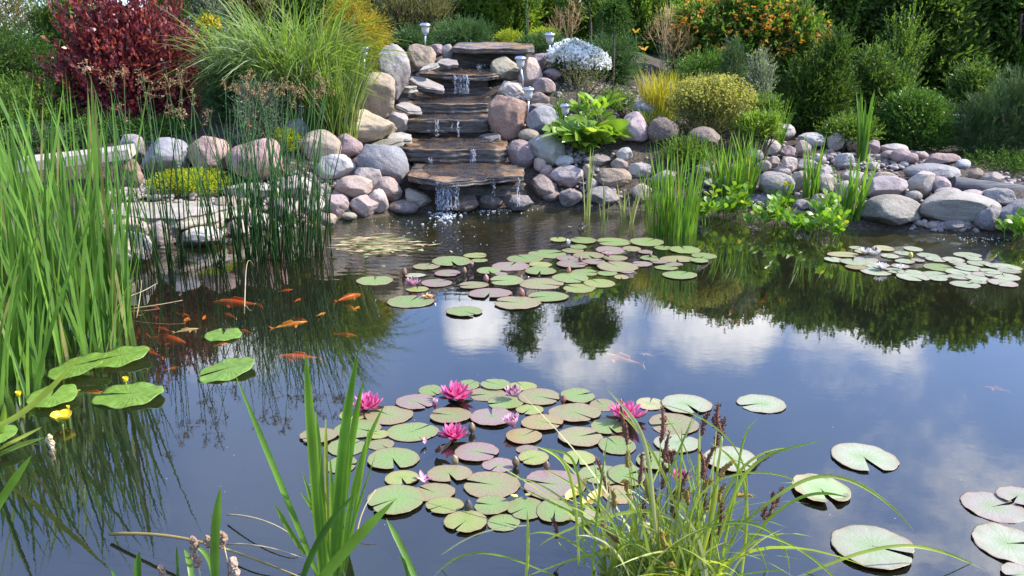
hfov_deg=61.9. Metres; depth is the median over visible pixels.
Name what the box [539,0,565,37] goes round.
leafy bush
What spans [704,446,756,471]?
lily pad
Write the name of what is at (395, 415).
lily pad
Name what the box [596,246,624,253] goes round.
lily pad
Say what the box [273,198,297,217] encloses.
boulder
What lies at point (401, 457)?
lily pad
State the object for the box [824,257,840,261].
lily pad
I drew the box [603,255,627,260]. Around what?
lily pad
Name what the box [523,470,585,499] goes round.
lily pad
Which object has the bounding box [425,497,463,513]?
lily pad
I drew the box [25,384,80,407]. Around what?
spatterdock pad
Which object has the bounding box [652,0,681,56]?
leafy bush
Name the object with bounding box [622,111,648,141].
boulder
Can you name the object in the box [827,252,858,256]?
lily pad
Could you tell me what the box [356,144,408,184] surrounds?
boulder
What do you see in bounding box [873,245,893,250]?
lily pad
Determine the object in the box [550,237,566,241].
lily pad
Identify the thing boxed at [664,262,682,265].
lily pad
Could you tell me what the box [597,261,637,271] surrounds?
lily pad
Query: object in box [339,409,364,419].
lily pad
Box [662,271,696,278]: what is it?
lily pad
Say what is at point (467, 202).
boulder
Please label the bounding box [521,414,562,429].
lily pad
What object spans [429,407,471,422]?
lily pad
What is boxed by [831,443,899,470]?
lily pad
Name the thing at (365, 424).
lily pad
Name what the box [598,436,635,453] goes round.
lily pad
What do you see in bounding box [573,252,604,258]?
lily pad
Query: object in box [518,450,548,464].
lily pad
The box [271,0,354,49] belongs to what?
leafy bush
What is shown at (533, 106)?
boulder
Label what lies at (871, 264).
lily pad
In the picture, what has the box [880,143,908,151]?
boulder
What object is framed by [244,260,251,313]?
dead reed
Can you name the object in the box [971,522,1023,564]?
lily pad
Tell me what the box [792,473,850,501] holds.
lily pad
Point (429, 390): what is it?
lily pad
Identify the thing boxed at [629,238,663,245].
lily pad
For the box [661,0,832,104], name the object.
orange flowered bush
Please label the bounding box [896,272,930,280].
lily pad
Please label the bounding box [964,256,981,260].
lily pad
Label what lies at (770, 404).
lily pad
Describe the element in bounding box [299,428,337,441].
lily pad
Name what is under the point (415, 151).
cascade slab
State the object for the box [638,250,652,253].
lily pad
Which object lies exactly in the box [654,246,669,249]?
lily pad
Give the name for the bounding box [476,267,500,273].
lily pad
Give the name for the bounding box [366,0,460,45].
willow shrub
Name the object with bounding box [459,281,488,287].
lily pad
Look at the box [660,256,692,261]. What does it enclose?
lily pad
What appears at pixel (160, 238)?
boulder
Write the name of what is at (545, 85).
boulder
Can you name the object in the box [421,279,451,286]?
lily pad
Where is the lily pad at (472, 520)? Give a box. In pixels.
[443,510,486,532]
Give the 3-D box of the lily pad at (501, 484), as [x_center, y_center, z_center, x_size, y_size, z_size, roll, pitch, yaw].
[-0.071,0.693,3.010,0.201,0.005,0.195,1,16,0]
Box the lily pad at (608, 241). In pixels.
[597,237,630,245]
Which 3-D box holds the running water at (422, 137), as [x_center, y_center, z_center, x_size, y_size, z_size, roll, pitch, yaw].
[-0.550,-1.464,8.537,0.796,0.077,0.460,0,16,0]
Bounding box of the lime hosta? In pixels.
[541,91,631,152]
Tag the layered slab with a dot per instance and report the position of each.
(192, 204)
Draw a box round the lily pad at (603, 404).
[589,398,615,410]
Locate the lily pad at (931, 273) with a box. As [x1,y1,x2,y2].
[923,271,949,277]
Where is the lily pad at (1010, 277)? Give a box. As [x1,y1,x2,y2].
[991,273,1020,280]
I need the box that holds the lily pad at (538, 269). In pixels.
[525,266,555,273]
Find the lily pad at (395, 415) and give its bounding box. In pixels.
[364,406,412,424]
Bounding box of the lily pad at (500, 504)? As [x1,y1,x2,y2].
[474,495,509,514]
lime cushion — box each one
[144,167,231,194]
[269,126,300,152]
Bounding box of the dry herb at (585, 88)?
[556,55,617,112]
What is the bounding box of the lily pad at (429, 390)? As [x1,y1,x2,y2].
[418,385,441,395]
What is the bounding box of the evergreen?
[662,44,749,90]
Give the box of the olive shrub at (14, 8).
[0,0,46,67]
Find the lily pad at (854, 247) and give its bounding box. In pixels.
[849,246,862,249]
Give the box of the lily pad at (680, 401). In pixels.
[661,394,711,412]
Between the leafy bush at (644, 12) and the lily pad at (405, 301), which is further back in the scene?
the leafy bush at (644, 12)
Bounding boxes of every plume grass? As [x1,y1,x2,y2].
[544,0,585,38]
[645,2,693,79]
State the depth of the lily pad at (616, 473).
3.07 m
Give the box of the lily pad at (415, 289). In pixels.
[406,286,428,291]
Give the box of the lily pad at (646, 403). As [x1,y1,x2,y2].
[636,397,661,409]
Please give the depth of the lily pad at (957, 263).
6.03 m
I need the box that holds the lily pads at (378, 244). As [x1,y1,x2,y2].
[327,232,451,266]
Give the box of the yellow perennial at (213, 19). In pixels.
[191,7,225,40]
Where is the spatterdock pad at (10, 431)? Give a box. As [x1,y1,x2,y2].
[0,424,17,442]
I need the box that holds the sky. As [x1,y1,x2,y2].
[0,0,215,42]
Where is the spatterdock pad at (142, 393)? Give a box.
[80,382,163,408]
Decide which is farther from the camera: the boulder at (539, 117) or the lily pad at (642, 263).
the boulder at (539, 117)
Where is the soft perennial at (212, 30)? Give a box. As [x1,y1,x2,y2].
[186,23,241,99]
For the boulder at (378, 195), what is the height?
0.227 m
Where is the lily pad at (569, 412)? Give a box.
[548,403,600,421]
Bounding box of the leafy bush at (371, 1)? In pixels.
[354,0,387,35]
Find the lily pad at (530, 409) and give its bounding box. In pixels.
[515,404,543,414]
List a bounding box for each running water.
[409,93,490,102]
[414,112,483,118]
[418,135,495,147]
[424,161,503,178]
[434,65,493,72]
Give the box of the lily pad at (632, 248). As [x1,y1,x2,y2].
[622,246,640,250]
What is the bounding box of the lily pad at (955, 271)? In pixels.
[945,269,971,274]
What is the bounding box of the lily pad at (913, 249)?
[903,246,922,250]
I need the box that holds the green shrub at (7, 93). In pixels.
[0,67,97,130]
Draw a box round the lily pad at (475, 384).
[458,379,479,389]
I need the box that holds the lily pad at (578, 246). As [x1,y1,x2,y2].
[570,244,586,248]
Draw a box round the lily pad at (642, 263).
[633,261,651,266]
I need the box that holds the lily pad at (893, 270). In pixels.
[885,268,904,272]
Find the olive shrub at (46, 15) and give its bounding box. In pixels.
[20,0,100,68]
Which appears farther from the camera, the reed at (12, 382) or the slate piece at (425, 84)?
the slate piece at (425, 84)
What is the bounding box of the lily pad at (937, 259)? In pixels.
[925,256,945,261]
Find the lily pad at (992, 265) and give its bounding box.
[984,263,1000,267]
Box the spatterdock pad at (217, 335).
[204,328,241,341]
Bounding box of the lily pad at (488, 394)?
[471,387,505,400]
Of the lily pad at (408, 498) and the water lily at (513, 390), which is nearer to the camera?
the lily pad at (408, 498)
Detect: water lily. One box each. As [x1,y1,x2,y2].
[353,390,382,414]
[406,276,420,285]
[422,292,434,297]
[432,397,437,408]
[437,422,468,442]
[439,379,473,402]
[502,411,518,427]
[504,384,521,396]
[606,399,647,420]
[670,468,691,480]
[859,246,871,253]
[868,247,880,255]
[873,261,889,270]
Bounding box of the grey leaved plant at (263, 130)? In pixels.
[223,68,291,140]
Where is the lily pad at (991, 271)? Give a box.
[979,268,1002,273]
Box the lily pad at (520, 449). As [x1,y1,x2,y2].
[516,445,537,452]
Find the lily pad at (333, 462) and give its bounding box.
[328,457,356,472]
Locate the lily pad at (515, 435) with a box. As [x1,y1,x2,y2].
[506,428,541,443]
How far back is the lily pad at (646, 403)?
3.69 m
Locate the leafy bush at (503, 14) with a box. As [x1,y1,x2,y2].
[466,0,548,41]
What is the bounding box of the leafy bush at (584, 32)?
[548,0,606,45]
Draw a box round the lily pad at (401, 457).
[367,447,419,468]
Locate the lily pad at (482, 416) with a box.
[470,408,511,424]
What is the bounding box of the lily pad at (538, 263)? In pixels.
[529,261,551,266]
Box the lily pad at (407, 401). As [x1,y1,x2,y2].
[395,394,433,408]
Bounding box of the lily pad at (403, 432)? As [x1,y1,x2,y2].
[387,422,438,441]
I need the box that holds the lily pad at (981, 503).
[959,491,1023,522]
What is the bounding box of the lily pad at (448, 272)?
[434,269,460,275]
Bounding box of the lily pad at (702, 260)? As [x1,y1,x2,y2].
[690,258,707,262]
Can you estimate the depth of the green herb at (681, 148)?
8.13 m
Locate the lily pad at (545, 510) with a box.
[536,499,573,521]
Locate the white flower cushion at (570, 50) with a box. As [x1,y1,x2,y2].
[544,35,612,84]
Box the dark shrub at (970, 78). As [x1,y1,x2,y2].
[931,55,1008,127]
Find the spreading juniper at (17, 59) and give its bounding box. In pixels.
[0,15,69,97]
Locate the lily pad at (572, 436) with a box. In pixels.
[557,426,602,446]
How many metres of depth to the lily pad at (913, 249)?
6.46 m
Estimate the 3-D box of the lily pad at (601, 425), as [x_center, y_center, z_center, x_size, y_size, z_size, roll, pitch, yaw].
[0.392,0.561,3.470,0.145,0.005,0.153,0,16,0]
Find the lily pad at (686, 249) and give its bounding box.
[669,246,700,253]
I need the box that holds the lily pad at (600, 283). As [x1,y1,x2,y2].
[583,279,614,287]
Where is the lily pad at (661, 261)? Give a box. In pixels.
[650,259,667,262]
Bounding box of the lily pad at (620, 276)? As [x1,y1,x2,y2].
[614,275,628,278]
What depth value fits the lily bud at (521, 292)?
5.23 m
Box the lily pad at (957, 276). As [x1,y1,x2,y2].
[948,274,971,278]
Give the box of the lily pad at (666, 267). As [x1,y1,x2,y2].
[654,265,677,269]
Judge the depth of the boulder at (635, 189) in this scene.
7.92 m
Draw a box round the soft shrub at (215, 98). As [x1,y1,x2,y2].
[189,54,269,124]
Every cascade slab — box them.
[398,95,492,113]
[401,136,507,162]
[404,113,490,132]
[407,162,524,187]
[419,66,498,80]
[451,42,534,53]
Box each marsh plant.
[682,178,721,229]
[711,180,752,225]
[742,194,785,234]
[759,179,801,208]
[766,188,851,244]
[995,206,1023,249]
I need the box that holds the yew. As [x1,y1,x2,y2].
[772,18,864,137]
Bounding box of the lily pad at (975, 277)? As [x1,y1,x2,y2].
[965,275,988,281]
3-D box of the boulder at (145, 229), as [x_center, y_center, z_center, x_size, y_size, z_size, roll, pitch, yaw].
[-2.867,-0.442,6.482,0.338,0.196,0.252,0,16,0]
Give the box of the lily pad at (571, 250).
[562,248,583,252]
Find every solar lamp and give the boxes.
[297,103,304,119]
[419,23,430,45]
[515,56,525,87]
[522,87,534,127]
[544,32,555,48]
[560,103,568,120]
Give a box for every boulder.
[113,159,143,187]
[114,217,150,235]
[114,229,151,266]
[120,134,144,163]
[142,137,190,174]
[148,220,178,246]
[181,226,223,246]
[184,207,223,228]
[187,136,229,171]
[213,196,250,220]
[223,181,278,197]
[226,138,285,180]
[228,219,249,238]
[248,212,268,228]
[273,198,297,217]
[278,176,311,196]
[284,118,309,136]
[298,129,341,161]
[304,198,324,213]
[316,154,356,179]
[321,213,336,225]
[328,194,349,215]
[335,175,372,197]
[337,133,362,155]
[341,212,356,220]
[350,109,396,141]
[350,195,378,217]
[354,167,382,189]
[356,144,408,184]
[358,72,394,118]
[368,188,388,212]
[374,176,401,200]
[378,44,410,100]
[388,112,407,132]
[389,199,418,214]
[405,188,431,207]
[407,44,435,71]
[430,44,442,57]
[434,190,448,200]
[442,44,453,58]
[449,194,478,211]
[478,194,502,210]
[488,95,526,141]
[488,183,500,193]
[490,56,519,79]
[497,81,523,98]
[504,194,533,210]
[506,139,534,168]
[518,57,542,86]
[518,128,539,141]
[526,105,558,132]
[528,134,564,164]
[529,103,553,110]
[530,92,549,104]
[530,174,557,196]
[532,53,547,70]
[532,78,555,93]
[534,158,545,171]
[540,165,552,176]
[542,191,559,201]
[543,68,561,80]
[548,58,561,69]
[551,164,583,187]
[555,155,573,166]
[559,188,582,206]
[582,164,591,176]
[583,153,611,166]
[585,186,618,204]
[586,178,597,189]
[596,168,631,187]
[610,158,627,168]
[616,147,632,160]
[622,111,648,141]
[628,163,650,176]
[629,100,657,115]
[631,183,651,202]
[647,117,679,143]
[653,170,676,186]
[687,126,720,147]
[694,160,716,175]
[718,176,733,191]
[747,148,763,161]
[758,171,795,194]
[759,160,771,171]
[761,139,780,155]
[769,156,779,167]
[774,166,790,174]
[779,124,795,139]
[780,146,795,157]
[780,156,797,171]
[791,171,806,190]
[793,199,808,211]
[795,140,810,154]
[798,132,825,146]
[798,158,817,170]
[808,193,836,212]
[810,154,826,164]
[818,173,836,192]
[820,166,832,173]
[820,184,833,193]
[826,132,844,150]
[833,180,858,199]
[834,153,854,169]
[840,171,863,185]
[846,137,856,151]
[860,194,921,225]
[867,140,879,153]
[867,172,895,183]
[867,175,908,197]
[868,162,879,170]
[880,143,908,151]
[881,150,891,159]
[890,148,910,161]
[904,163,960,179]
[905,153,918,163]
[905,191,922,200]
[908,171,934,198]
[915,151,928,158]
[919,190,1001,221]
[924,153,960,164]
[931,176,951,193]
[934,187,960,192]
[943,220,965,229]
[950,176,1023,190]
[955,159,970,169]
[964,189,983,195]
[968,168,982,178]
[973,204,1001,230]
[981,172,1003,181]
[983,187,1015,204]
[1000,198,1023,232]
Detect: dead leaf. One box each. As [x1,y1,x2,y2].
[435,441,450,452]
[509,491,534,496]
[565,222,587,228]
[565,477,609,505]
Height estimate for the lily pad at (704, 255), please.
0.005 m
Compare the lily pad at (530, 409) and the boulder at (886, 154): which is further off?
the boulder at (886, 154)
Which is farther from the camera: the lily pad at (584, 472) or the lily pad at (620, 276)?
the lily pad at (620, 276)
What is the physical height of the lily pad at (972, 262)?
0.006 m
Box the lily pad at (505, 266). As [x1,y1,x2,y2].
[492,262,529,270]
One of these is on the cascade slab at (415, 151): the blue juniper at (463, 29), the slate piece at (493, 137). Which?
the slate piece at (493, 137)
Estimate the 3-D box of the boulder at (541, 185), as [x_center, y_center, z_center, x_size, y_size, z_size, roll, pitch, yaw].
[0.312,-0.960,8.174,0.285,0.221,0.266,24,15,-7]
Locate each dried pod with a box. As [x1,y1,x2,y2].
[45,434,57,473]
[48,446,57,471]
[157,564,166,575]
[189,535,200,572]
[189,552,202,575]
[202,535,209,553]
[219,531,228,575]
[226,556,240,575]
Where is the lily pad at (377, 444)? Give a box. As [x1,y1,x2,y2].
[369,439,393,449]
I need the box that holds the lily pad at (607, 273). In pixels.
[597,271,616,275]
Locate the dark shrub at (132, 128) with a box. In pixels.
[55,109,205,147]
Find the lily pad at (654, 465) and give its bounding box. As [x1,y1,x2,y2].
[636,451,670,468]
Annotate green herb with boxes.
[593,84,637,118]
[653,129,722,169]
[730,106,787,160]
[813,108,888,152]
[960,143,1023,174]
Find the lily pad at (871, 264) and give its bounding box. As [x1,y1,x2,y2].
[864,261,877,267]
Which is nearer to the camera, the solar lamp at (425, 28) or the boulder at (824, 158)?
the boulder at (824, 158)
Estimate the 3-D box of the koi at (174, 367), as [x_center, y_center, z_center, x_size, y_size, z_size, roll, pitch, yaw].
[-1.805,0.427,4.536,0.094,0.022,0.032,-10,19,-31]
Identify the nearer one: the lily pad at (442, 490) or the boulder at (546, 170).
the lily pad at (442, 490)
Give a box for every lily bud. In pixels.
[401,268,406,279]
[451,454,458,464]
[462,267,466,277]
[464,499,471,510]
[468,422,474,437]
[483,274,488,282]
[512,456,519,472]
[519,287,524,296]
[543,461,549,469]
[560,395,565,403]
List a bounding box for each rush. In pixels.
[75,58,211,289]
[99,64,163,297]
[165,78,303,284]
[167,68,354,278]
[291,141,332,262]
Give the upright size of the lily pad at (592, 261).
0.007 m
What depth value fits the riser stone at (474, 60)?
10.01 m
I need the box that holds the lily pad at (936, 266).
[923,263,953,270]
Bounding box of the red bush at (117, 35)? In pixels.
[24,0,212,125]
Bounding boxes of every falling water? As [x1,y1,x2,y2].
[435,181,459,209]
[452,75,469,93]
[515,180,520,206]
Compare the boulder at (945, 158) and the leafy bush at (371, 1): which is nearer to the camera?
the boulder at (945, 158)
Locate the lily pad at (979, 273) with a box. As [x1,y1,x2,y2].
[971,272,995,275]
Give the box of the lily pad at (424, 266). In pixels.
[413,263,439,268]
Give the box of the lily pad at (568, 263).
[556,260,587,266]
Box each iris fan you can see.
[582,149,596,228]
[599,180,608,234]
[617,172,648,236]
[635,141,706,248]
[637,165,659,215]
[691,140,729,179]
[702,126,770,200]
[730,108,757,153]
[768,95,792,154]
[801,133,826,200]
[825,148,879,222]
[856,89,875,162]
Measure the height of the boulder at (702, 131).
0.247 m
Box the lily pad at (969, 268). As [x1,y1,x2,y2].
[955,264,979,270]
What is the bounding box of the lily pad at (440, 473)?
[427,464,471,481]
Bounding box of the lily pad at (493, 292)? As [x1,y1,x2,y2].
[468,288,511,297]
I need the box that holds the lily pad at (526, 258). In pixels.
[506,254,542,262]
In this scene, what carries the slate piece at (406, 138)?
on the cascade slab at (415, 151)
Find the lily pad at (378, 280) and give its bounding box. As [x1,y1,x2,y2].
[356,276,392,284]
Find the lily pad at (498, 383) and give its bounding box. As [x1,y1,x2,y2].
[480,379,509,388]
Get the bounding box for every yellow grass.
[551,90,564,118]
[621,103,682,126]
[633,65,689,118]
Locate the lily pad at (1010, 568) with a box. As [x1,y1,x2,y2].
[1001,562,1023,575]
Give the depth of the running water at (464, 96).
9.32 m
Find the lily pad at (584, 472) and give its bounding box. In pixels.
[578,465,626,484]
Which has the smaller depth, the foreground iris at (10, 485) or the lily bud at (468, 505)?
the foreground iris at (10, 485)
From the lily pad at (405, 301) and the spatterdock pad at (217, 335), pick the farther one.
the lily pad at (405, 301)
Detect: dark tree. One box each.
[789,0,903,106]
[851,0,1000,94]
[971,0,1023,96]
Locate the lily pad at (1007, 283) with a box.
[987,279,1017,286]
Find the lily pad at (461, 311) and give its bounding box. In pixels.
[446,306,482,315]
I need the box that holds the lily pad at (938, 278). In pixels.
[928,276,947,280]
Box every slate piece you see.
[371,138,403,147]
[387,132,412,143]
[395,102,421,114]
[402,85,417,93]
[408,76,444,93]
[419,63,439,72]
[436,58,458,68]
[472,133,500,142]
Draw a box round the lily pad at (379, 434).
[372,430,388,438]
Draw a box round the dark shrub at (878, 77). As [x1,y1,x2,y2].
[846,35,924,123]
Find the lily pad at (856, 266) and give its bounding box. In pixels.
[845,265,865,268]
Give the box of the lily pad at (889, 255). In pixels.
[881,253,898,257]
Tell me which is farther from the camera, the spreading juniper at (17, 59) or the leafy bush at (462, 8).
the leafy bush at (462, 8)
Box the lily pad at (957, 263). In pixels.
[949,261,966,264]
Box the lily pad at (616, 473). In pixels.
[608,464,644,485]
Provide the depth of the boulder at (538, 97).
8.97 m
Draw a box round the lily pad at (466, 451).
[454,442,498,460]
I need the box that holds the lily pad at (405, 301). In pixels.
[387,295,433,307]
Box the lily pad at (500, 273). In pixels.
[495,272,506,275]
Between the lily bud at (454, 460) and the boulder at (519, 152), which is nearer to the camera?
the lily bud at (454, 460)
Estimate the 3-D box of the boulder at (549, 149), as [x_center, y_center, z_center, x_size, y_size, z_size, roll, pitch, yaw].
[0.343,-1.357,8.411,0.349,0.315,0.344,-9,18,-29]
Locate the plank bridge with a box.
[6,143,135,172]
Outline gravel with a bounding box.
[79,67,1023,248]
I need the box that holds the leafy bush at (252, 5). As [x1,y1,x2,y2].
[221,0,302,53]
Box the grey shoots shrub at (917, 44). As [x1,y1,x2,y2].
[874,0,945,88]
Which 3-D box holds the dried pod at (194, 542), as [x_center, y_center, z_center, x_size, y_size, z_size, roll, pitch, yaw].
[-0.869,0.751,2.349,0.031,0.155,0.023,0,16,0]
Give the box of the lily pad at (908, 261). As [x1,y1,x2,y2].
[895,259,914,263]
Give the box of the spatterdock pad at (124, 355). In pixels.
[89,345,149,368]
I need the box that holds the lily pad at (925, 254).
[917,253,939,256]
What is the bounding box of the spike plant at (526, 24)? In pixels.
[511,4,543,42]
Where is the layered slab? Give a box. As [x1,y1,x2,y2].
[112,198,250,230]
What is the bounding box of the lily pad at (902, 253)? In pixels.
[894,251,909,254]
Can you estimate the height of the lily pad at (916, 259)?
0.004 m
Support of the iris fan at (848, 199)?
on the ground at (902, 371)
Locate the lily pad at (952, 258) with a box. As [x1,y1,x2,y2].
[942,257,964,261]
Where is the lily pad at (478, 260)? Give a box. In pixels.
[471,259,487,261]
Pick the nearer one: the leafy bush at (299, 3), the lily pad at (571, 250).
the lily pad at (571, 250)
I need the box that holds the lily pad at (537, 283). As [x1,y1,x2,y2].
[519,278,563,288]
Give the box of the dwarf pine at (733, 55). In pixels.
[710,34,752,111]
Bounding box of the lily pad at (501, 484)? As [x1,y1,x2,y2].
[463,471,519,497]
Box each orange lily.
[630,29,638,73]
[638,46,648,74]
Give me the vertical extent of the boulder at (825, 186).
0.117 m
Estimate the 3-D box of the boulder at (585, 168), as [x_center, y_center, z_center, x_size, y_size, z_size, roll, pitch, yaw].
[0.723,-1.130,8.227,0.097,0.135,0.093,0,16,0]
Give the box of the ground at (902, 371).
[0,51,1023,575]
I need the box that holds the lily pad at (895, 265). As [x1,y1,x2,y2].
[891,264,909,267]
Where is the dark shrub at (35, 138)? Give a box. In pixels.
[0,113,120,151]
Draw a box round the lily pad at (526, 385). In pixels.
[509,381,536,389]
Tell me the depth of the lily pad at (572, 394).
3.76 m
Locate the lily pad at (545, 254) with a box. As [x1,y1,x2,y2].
[528,250,565,258]
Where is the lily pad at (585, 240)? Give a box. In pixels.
[570,237,596,242]
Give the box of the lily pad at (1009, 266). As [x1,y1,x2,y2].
[992,263,1021,269]
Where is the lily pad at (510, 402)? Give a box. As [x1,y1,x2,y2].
[487,396,523,408]
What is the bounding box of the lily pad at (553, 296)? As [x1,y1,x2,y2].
[527,291,568,301]
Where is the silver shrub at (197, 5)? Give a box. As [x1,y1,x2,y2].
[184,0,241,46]
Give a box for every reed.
[0,70,168,384]
[0,100,71,292]
[0,204,96,422]
[63,266,133,372]
[89,222,148,313]
[108,532,298,575]
[131,300,181,308]
[226,514,287,532]
[226,543,305,559]
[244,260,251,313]
[356,490,375,530]
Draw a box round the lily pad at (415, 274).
[405,273,425,276]
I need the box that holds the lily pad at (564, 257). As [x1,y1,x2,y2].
[556,255,577,260]
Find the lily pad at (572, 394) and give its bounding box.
[560,388,594,402]
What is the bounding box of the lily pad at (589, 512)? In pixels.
[570,506,595,521]
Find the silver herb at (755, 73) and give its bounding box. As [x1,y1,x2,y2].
[738,44,779,112]
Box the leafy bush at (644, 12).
[603,0,679,54]
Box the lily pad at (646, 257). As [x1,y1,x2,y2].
[640,255,657,259]
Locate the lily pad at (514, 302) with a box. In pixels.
[494,296,540,308]
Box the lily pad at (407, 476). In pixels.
[384,470,418,484]
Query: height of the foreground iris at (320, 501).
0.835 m
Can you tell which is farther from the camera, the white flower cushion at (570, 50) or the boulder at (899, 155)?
the white flower cushion at (570, 50)
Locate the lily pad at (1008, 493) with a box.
[995,486,1023,504]
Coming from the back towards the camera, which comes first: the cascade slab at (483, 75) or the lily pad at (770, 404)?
the cascade slab at (483, 75)
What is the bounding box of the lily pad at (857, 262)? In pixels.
[840,259,867,265]
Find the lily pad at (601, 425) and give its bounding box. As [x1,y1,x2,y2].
[590,418,621,433]
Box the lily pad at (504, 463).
[481,457,513,471]
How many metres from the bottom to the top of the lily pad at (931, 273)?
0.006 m
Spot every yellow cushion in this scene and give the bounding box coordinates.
[493,26,524,41]
[529,25,558,36]
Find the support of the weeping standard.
on the ground at (902, 371)
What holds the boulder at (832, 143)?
on the ground at (902, 371)
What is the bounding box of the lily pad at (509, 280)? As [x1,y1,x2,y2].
[490,275,523,284]
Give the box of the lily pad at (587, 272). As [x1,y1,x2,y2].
[571,269,596,275]
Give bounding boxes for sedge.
[434,389,988,575]
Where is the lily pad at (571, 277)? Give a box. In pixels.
[552,272,588,282]
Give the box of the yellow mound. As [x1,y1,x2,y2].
[663,69,758,134]
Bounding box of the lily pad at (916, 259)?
[911,258,924,261]
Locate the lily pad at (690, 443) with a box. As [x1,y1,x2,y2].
[653,434,697,452]
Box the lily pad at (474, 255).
[463,253,485,257]
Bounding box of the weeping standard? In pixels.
[590,0,636,89]
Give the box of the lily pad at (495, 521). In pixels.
[487,514,519,530]
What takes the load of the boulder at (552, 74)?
on the ground at (902, 371)
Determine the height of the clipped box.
0.743 m
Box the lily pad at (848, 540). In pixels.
[830,525,914,569]
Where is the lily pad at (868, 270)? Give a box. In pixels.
[860,267,891,275]
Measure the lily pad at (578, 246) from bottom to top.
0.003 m
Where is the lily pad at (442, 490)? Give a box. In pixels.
[416,483,454,500]
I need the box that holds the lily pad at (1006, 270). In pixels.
[998,268,1020,273]
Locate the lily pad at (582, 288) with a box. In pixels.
[563,284,594,292]
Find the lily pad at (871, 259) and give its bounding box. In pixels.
[854,256,877,261]
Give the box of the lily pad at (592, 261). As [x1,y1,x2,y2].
[582,259,604,263]
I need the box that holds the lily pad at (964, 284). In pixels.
[949,281,980,287]
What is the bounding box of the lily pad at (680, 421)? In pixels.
[648,413,698,433]
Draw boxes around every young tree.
[512,0,544,37]
[554,0,605,42]
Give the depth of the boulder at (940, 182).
7.36 m
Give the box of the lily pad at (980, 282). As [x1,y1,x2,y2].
[970,280,986,283]
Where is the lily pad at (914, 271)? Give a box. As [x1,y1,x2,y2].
[905,270,922,273]
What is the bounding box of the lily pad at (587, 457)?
[563,450,594,464]
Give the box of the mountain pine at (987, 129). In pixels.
[948,61,1023,156]
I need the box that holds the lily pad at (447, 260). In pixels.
[432,256,471,265]
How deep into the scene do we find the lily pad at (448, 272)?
5.78 m
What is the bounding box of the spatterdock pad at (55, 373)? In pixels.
[47,352,106,379]
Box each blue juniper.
[386,21,437,51]
[423,10,500,46]
[513,28,569,54]
[573,30,646,85]
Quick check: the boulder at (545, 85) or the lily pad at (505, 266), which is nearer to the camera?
the lily pad at (505, 266)
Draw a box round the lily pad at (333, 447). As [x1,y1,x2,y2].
[328,439,364,454]
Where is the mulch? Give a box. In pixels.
[188,76,694,125]
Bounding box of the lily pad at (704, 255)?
[691,252,716,258]
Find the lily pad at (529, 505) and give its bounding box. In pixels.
[507,497,540,519]
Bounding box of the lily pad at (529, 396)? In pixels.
[518,388,559,404]
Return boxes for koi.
[78,390,110,395]
[145,348,162,359]
[146,333,185,345]
[155,326,171,332]
[163,366,180,370]
[172,327,198,334]
[176,312,189,316]
[213,296,262,307]
[223,313,236,319]
[240,329,251,333]
[269,320,307,331]
[276,351,322,361]
[278,289,292,292]
[333,293,361,303]
[334,332,355,337]
[342,302,356,311]
[601,352,645,368]
[638,353,653,355]
[984,386,1009,392]
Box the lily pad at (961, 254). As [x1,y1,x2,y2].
[953,252,981,256]
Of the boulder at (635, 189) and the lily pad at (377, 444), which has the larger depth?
the boulder at (635, 189)
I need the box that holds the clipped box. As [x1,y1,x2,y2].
[873,84,965,151]
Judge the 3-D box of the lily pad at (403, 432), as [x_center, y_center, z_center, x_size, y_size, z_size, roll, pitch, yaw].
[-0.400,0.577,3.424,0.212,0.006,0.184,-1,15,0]
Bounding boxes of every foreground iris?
[0,357,78,455]
[0,455,31,508]
[110,488,220,575]
[235,349,383,575]
[300,494,417,575]
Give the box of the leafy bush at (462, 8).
[437,0,492,30]
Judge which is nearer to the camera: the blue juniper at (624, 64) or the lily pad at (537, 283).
the lily pad at (537, 283)
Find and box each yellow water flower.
[15,390,24,441]
[50,409,71,469]
[66,405,74,456]
[122,376,131,426]
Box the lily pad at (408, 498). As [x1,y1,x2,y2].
[367,484,424,514]
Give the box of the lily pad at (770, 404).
[736,394,785,412]
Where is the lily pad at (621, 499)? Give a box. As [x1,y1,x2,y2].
[603,485,632,503]
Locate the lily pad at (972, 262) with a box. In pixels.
[967,260,992,265]
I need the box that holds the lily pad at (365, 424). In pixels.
[333,419,381,437]
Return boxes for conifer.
[144,0,194,74]
[313,0,398,71]
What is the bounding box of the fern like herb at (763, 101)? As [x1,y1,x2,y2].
[739,89,793,146]
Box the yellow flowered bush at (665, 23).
[657,0,712,75]
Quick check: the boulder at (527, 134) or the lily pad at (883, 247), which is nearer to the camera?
the lily pad at (883, 247)
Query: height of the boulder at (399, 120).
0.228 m
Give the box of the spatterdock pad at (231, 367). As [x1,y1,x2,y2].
[199,357,254,382]
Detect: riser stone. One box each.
[417,182,526,202]
[427,131,492,136]
[430,79,488,87]
[430,86,491,95]
[453,53,525,66]
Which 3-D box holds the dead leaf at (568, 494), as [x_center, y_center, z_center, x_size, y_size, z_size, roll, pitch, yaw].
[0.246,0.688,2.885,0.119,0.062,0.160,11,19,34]

